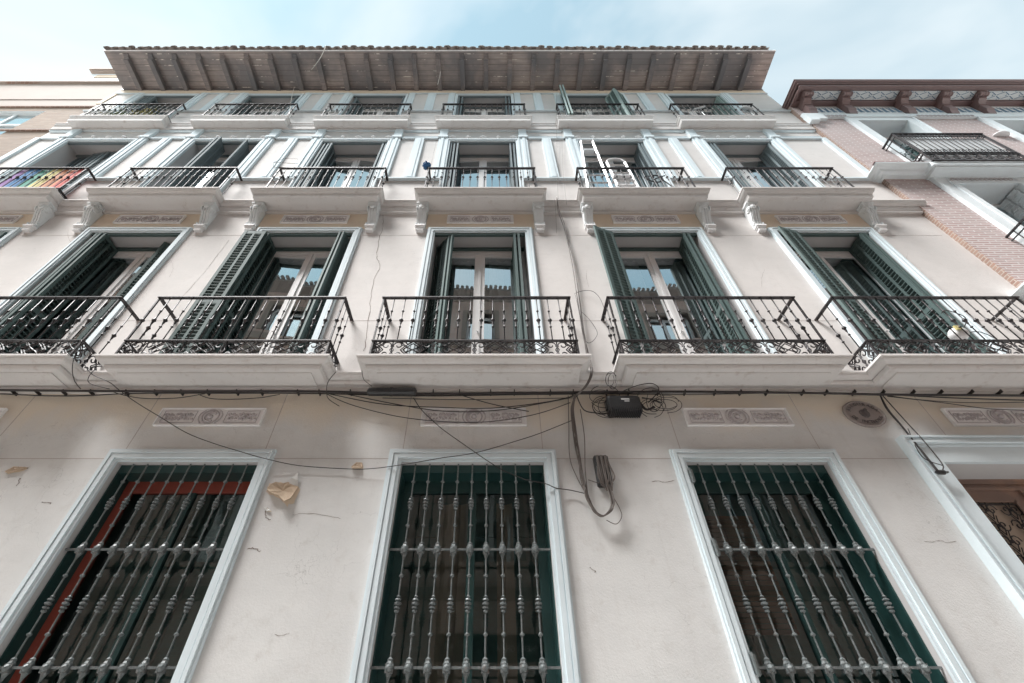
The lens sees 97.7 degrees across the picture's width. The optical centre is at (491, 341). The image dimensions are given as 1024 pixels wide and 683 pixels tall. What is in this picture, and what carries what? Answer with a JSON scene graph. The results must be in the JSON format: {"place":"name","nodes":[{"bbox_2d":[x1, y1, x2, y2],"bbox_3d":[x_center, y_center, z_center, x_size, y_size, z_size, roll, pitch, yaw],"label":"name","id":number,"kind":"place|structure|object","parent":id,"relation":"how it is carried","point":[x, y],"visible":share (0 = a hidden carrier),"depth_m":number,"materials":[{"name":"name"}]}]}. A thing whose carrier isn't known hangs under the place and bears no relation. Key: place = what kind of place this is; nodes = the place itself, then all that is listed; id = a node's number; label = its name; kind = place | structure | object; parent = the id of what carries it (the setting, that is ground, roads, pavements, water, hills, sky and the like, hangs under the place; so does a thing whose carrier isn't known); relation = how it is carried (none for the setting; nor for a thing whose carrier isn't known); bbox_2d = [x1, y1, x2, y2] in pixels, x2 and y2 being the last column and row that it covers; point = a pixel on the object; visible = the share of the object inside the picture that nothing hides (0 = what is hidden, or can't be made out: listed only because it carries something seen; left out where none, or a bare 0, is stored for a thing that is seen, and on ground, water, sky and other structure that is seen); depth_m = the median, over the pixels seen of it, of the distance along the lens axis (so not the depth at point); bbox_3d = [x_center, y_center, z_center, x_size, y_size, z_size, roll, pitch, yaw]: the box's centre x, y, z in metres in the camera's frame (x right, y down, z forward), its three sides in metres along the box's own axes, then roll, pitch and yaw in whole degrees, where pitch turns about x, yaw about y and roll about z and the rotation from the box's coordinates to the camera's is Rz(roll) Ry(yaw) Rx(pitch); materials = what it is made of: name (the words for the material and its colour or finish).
{"place":"outdoors","nodes":[
{"label":"outdoors","id":0,"kind":"place"},
{"bbox_2d":[0,0,1023,105],"label":"sky","id":1,"kind":"structure","parent":0,"point":[41,40],"materials":[{"name":"blue"}]},
{"bbox_2d":[915,154,940,161],"bbox_3d":[8.000,-3.279,8.197,0.240,0.440,0.234,0,-44,0],"label":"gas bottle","id":2,"kind":"object","parent":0,"point":[925,159],"visible":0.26,"depth_m":8.15,"materials":[{"name":"white metal"}]},
{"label":"pavement","id":3,"kind":"structure","parent":0,"visible":0},
{"bbox_2d":[0,81,122,156],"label":"tan building","id":4,"kind":"structure","parent":3,"relation":"on","point":[30,110],"depth_m":11.07,"materials":[{"name":"paint"}]},
{"bbox_2d":[0,111,44,134],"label":"window","id":5,"kind":"structure","parent":4,"relation":"in","point":[8,119],"depth_m":10.67,"materials":[{"name":"glass"}]},
{"bbox_2d":[79,68,118,80],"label":"attic house","id":6,"kind":"structure","parent":4,"relation":"on","point":[103,74],"depth_m":15.17,"materials":[{"name":"white paint"}]},
{"bbox_2d":[0,45,1023,682],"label":"apartment building","id":7,"kind":"structure","parent":3,"relation":"on","point":[190,237],"depth_m":4.64,"materials":[{"name":"paint"}]},
{"bbox_2d":[0,169,84,187],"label":"rainbow flag","id":8,"kind":"object","parent":7,"relation":"hanging from","point":[42,177],"visible":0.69,"depth_m":7.78,"materials":[{"name":"multicoloured fabric"}]},
{"bbox_2d":[72,340,108,388],"bbox_3d":[-4.145,0.256,4.656,0.367,0.371,0.411,0,-44,0],"label":"balcony wire","id":9,"kind":"object","parent":7,"relation":"hanging from","point":[88,376],"visible":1,"depth_m":4.61,"materials":[{"name":"black rubber"}]},
{"bbox_2d":[63,142,130,187],"bbox_3d":[-8.181,-3.110,8.585,1.370,2.634,0.353,0,-44,0],"label":"french window","id":10,"kind":"structure","parent":7,"relation":"in","point":[69,143],"depth_m":9.36,"materials":[{"name":"white paint"}]},
{"bbox_2d":[16,233,179,353],"bbox_3d":[-5.514,-0.506,6.059,1.400,2.953,0.353,0,-44,0],"label":"french window","id":11,"kind":"structure","parent":7,"relation":"in","point":[113,276],"depth_m":6.54,"materials":[{"name":"white paint"}]},
{"bbox_2d":[98,105,121,114],"bbox_3d":[-8.769,-5.237,10.264,0.313,1.020,0.296,-26,-50,24],"label":"potted plant","id":12,"kind":"object","parent":7,"relation":"on","point":[110,111],"visible":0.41,"depth_m":10.30,"materials":[{"name":"green plant"}]},
{"bbox_2d":[0,465,256,682],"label":"window","id":13,"kind":"structure","parent":7,"relation":"in","point":[163,643],"depth_m":3.93,"materials":[{"name":"red paint"}]},
{"bbox_2d":[140,105,159,114],"bbox_3d":[-7.873,-5.181,10.223,0.352,0.884,0.296,-27,-50,25],"label":"potted plant","id":14,"kind":"object","parent":7,"relation":"on","point":[149,111],"visible":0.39,"depth_m":10.20,"materials":[{"name":"green plant"}]},
{"bbox_2d":[144,96,193,114],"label":"french window","id":15,"kind":"structure","parent":7,"relation":"in","point":[163,108],"depth_m":11.39,"materials":[{"name":"white paint"}]},
{"bbox_2d":[191,142,258,186],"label":"french window","id":16,"kind":"structure","parent":7,"relation":"in","point":[223,158],"depth_m":9.35,"materials":[{"name":"white paint"}]},
{"bbox_2d":[249,96,299,114],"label":"french window","id":17,"kind":"structure","parent":7,"relation":"in","point":[256,109],"depth_m":11.44,"materials":[{"name":"white paint"}]},
{"bbox_2d":[217,233,352,353],"bbox_3d":[-2.847,-0.505,6.060,1.400,2.953,0.356,0,-44,0],"label":"french window","id":18,"kind":"structure","parent":7,"relation":"in","point":[292,271],"depth_m":6.48,"materials":[{"name":"white paint"}]},
{"bbox_2d":[273,158,300,168],"bbox_3d":[-3.634,-3.194,8.013,0.570,0.423,0.007,0,-44,0],"label":"wire rack","id":19,"kind":"object","parent":7,"relation":"attached to","point":[284,167],"visible":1,"depth_m":8.00,"materials":[{"name":"white metal"}]},
{"bbox_2d":[289,46,325,114],"bbox_3d":[-4.499,-6.067,10.638,1.511,2.804,0.351,-30,-52,27],"label":"roof cable","id":20,"kind":"object","parent":7,"relation":"hanging from","point":[311,69],"visible":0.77,"depth_m":11.03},
{"bbox_2d":[80,357,569,469],"bbox_3d":[-1.837,0.719,4.545,5.292,1.240,0.163,1,-44,-1],"label":"crossing cable","id":21,"kind":"object","parent":7,"relation":"attached to","point":[312,466],"visible":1,"depth_m":4.26,"materials":[{"name":"black rubber"}]},
{"bbox_2d":[326,372,370,405],"bbox_3d":[-1.459,0.421,4.575,0.624,0.305,0.208,-26,-50,24],"label":"balcony wire","id":22,"kind":"object","parent":7,"relation":"hanging from","point":[327,384],"visible":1,"depth_m":4.64,"materials":[{"name":"black rubber"}]},
{"bbox_2d":[320,142,386,186],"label":"french window","id":23,"kind":"structure","parent":7,"relation":"in","point":[341,160],"depth_m":9.30,"materials":[{"name":"white paint"}]},
{"bbox_2d":[353,96,404,114],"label":"french window","id":24,"kind":"structure","parent":7,"relation":"in","point":[366,111],"depth_m":11.45,"materials":[{"name":"white paint"}]},
{"bbox_2d":[422,161,433,186],"bbox_3d":[-1.062,-2.848,7.786,0.380,1.150,0.171,0,-44,0],"label":"paper flower","id":25,"kind":"object","parent":7,"relation":"on","point":[425,165],"visible":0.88,"depth_m":8.07,"materials":[{"name":"blue paper"}]},
{"bbox_2d":[369,465,561,682],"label":"window","id":26,"kind":"structure","parent":7,"relation":"in","point":[494,616],"depth_m":3.89,"materials":[{"name":"green paint"}]},
{"bbox_2d":[425,233,531,353],"bbox_3d":[-0.180,-0.506,6.059,1.400,2.953,0.353,0,-44,0],"label":"french window","id":27,"kind":"structure","parent":7,"relation":"in","point":[475,271],"depth_m":6.48,"materials":[{"name":"white paint"}]},
{"bbox_2d":[450,142,515,186],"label":"french window","id":28,"kind":"structure","parent":7,"relation":"in","point":[465,160],"depth_m":9.29,"materials":[{"name":"white paint"}]},
{"bbox_2d":[458,96,510,114],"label":"french window","id":29,"kind":"structure","parent":7,"relation":"in","point":[466,112],"depth_m":11.47,"materials":[{"name":"white paint"}]},
{"bbox_2d":[413,398,583,493],"bbox_3d":[0.007,0.967,4.312,1.647,1.042,0.066,0,-44,0],"label":"crossing cable","id":30,"kind":"object","parent":7,"relation":"attached to","point":[490,462],"visible":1,"depth_m":4.11,"materials":[{"name":"black rubber"}]},
{"bbox_2d":[0,389,1023,400],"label":"cable bundle","id":31,"kind":"object","parent":7,"relation":"attached to","point":[490,393],"visible":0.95,"depth_m":4.67,"materials":[{"name":"black rubber"}]},
{"bbox_2d":[113,392,279,399],"bbox_3d":[-3.119,0.567,4.699,1.777,0.100,0.021,0,-44,0],"label":"slack cable","id":32,"kind":"object","parent":31,"relation":"hanging from","point":[196,395],"visible":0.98,"depth_m":4.68,"materials":[{"name":"black rubber"}]},
{"bbox_2d":[367,387,416,395],"bbox_3d":[-1.039,0.525,4.671,0.518,0.095,0.100,0,-44,0],"label":"cable splice","id":33,"kind":"object","parent":31,"relation":"attached to","point":[391,391],"visible":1,"depth_m":4.63,"materials":[{"name":"black plastic"}]},
{"bbox_2d":[327,393,572,422],"bbox_3d":[-0.423,0.678,4.591,2.645,0.368,0.030,0,-44,0],"label":"slack cable","id":34,"kind":"object","parent":31,"relation":"hanging from","point":[558,399],"visible":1,"depth_m":4.61,"materials":[{"name":"black rubber"}]},
{"bbox_2d":[887,396,1023,410],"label":"slack cable","id":35,"kind":"object","parent":31,"relation":"hanging from","point":[960,402],"visible":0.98,"depth_m":4.64,"materials":[{"name":"black rubber"}]},
{"bbox_2d":[555,158,566,232],"bbox_3d":[1.342,-4.091,9.158,0.679,6.619,0.150,0,-44,0],"label":"cable riser","id":36,"kind":"object","parent":7,"relation":"attached to","point":[564,186],"visible":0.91,"depth_m":8.00,"materials":[{"name":"grey rubber"}]},
{"bbox_2d":[556,197,592,395],"bbox_3d":[1.035,-0.919,6.012,0.323,4.037,0.209,9,-45,-9],"label":"cable riser","id":37,"kind":"object","parent":7,"relation":"attached to","point":[584,339],"visible":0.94,"depth_m":5.72,"materials":[{"name":"grey rubber"}]},
{"bbox_2d":[568,96,612,114],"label":"french window","id":38,"kind":"structure","parent":7,"relation":"in","point":[578,111],"depth_m":11.48,"materials":[{"name":"white paint"}]},
{"bbox_2d":[568,395,621,523],"bbox_3d":[0.926,1.050,4.221,0.383,1.343,0.085,0,-44,0],"label":"cable drop","id":39,"kind":"object","parent":7,"relation":"hanging from","point":[583,484],"visible":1,"depth_m":4.10,"materials":[{"name":"grey rubber"}]},
{"bbox_2d":[580,140,612,186],"bbox_3d":[1.859,-3.292,8.345,0.533,2.607,0.196,0,-44,0],"label":"ladder","id":40,"kind":"object","parent":7,"relation":"on","point":[587,152],"visible":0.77,"depth_m":8.51,"materials":[{"name":"metal"}]},
{"bbox_2d":[575,290,619,417],"bbox_3d":[1.157,-0.015,5.144,0.550,2.050,0.240,0,-44,0],"label":"cable tangle","id":41,"kind":"object","parent":7,"relation":"attached to","point":[600,413],"visible":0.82,"depth_m":4.62,"materials":[{"name":"black rubber"}]},
{"bbox_2d":[593,455,614,490],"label":"terminal block","id":42,"kind":"structure","parent":7,"relation":"attached to","point":[603,469],"depth_m":4.08,"materials":[{"name":"black plastic"}]},
{"bbox_2d":[578,142,647,186],"bbox_3d":[2.487,-3.110,8.585,1.370,2.634,0.353,0,-44,0],"label":"french window","id":43,"kind":"structure","parent":7,"relation":"in","point":[629,159],"depth_m":9.36,"materials":[{"name":"white paint"}]},
{"bbox_2d":[606,158,638,186],"bbox_3d":[2.353,-2.975,8.024,0.442,1.704,0.176,0,-44,0],"label":"step ladder","id":44,"kind":"object","parent":7,"relation":"on","point":[622,182],"visible":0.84,"depth_m":7.92,"materials":[{"name":"white metal"}]},
{"bbox_2d":[604,396,642,417],"bbox_3d":[1.348,0.662,4.582,0.355,0.212,0.127,0,-44,0],"label":"junction box","id":45,"kind":"object","parent":7,"relation":"attached to","point":[626,406],"visible":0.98,"depth_m":4.53,"materials":[{"name":"black plastic"}]},
{"bbox_2d":[617,383,681,417],"bbox_3d":[1.633,0.560,4.537,0.645,0.390,0.224,0,-44,0],"label":"cable tangle","id":46,"kind":"object","parent":7,"relation":"attached to","point":[652,407],"visible":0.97,"depth_m":4.58,"materials":[{"name":"black rubber"}]},
{"bbox_2d":[647,175,673,186],"bbox_3d":[3.060,-2.679,7.737,0.820,0.874,0.060,0,-44,0],"label":"garden chair frame","id":47,"kind":"object","parent":7,"relation":"on","point":[658,181],"visible":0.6,"depth_m":7.88,"materials":[{"name":"metal"}]},
{"bbox_2d":[613,233,728,353],"bbox_3d":[2.487,-0.506,6.059,1.400,2.953,0.353,0,-44,0],"label":"french window","id":48,"kind":"structure","parent":7,"relation":"in","point":[651,271],"depth_m":6.49,"materials":[{"name":"white paint"}]},
{"bbox_2d":[669,96,718,114],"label":"french window","id":49,"kind":"structure","parent":7,"relation":"in","point":[683,109],"depth_m":11.43,"materials":[{"name":"white paint"}]},
{"bbox_2d":[693,106,704,114],"bbox_3d":[4.760,-5.188,10.091,0.265,0.708,0.153,0,-44,0],"label":"satellite dish","id":50,"kind":"object","parent":7,"relation":"on","point":[699,108],"visible":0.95,"depth_m":10.17,"materials":[{"name":"white metal"}]},
{"bbox_2d":[707,142,784,186],"bbox_3d":[5.154,-3.110,8.585,1.370,2.634,0.353,0,-44,0],"label":"french window","id":51,"kind":"structure","parent":7,"relation":"in","point":[737,160],"depth_m":9.34,"materials":[{"name":"white paint"}]},
{"bbox_2d":[741,106,753,114],"bbox_3d":[5.851,-5.172,10.076,0.273,0.664,0.143,19,-47,-18],"label":"satellite dish","id":52,"kind":"object","parent":7,"relation":"on","point":[748,108],"visible":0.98,"depth_m":10.15,"materials":[{"name":"white metal"}]},
{"bbox_2d":[687,465,946,682],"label":"window","id":53,"kind":"structure","parent":7,"relation":"in","point":[770,644],"depth_m":3.87,"materials":[{"name":"green paint"}]},
{"bbox_2d":[779,233,946,353],"bbox_3d":[5.154,-0.506,6.059,1.400,2.953,0.353,0,-44,0],"label":"french window","id":54,"kind":"structure","parent":7,"relation":"in","point":[850,272],"depth_m":6.53,"materials":[{"name":"white paint"}]},
{"bbox_2d":[842,401,886,427],"bbox_3d":[3.831,0.741,4.592,0.410,0.320,0.034,0,-44,0],"label":"oval plaque","id":55,"kind":"object","parent":7,"relation":"attached to","point":[863,414],"visible":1,"depth_m":4.58,"materials":[{"name":"stone"}]},
{"bbox_2d":[880,396,948,474],"bbox_3d":[4.072,0.883,4.359,0.159,0.925,0.098,0,-44,0],"label":"cable drop","id":56,"kind":"object","parent":7,"relation":"attached to","point":[941,472],"visible":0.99,"depth_m":4.25,"materials":[{"name":"black rubber"}]},
{"bbox_2d":[941,310,1020,353],"bbox_3d":[5.619,-0.003,5.041,0.705,0.853,0.194,0,-44,0],"label":"work lamp","id":57,"kind":"object","parent":7,"relation":"on","point":[960,333],"visible":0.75,"depth_m":5.09,"materials":[{"name":"white plastic"}]},
{"bbox_2d":[957,479,1023,563],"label":"door","id":58,"kind":"structure","parent":7,"relation":"in","point":[1008,519],"depth_m":4.27,"materials":[{"name":"brown wood"}]},
{"bbox_2d":[782,79,1023,300],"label":"brick building","id":59,"kind":"structure","parent":3,"relation":"on","point":[969,135],"depth_m":8.80,"materials":[{"name":"pink brick"}]},
{"bbox_2d":[884,137,910,152],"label":"french window","id":60,"kind":"structure","parent":59,"relation":"in","point":[895,140],"depth_m":10.06,"materials":[{"name":"white paint"}]},
{"bbox_2d":[900,144,918,159],"bbox_3d":[8.001,-3.622,8.551,0.334,0.526,0.239,-24,-49,23],"label":"dark plant","id":61,"kind":"object","parent":59,"relation":"on","point":[914,152],"visible":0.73,"depth_m":8.52,"materials":[{"name":"green plant"}]},
{"bbox_2d":[991,204,1023,224],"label":"french window","id":62,"kind":"structure","parent":59,"relation":"in","point":[997,206],"depth_m":7.97,"materials":[{"name":"white paint"}]}
]}

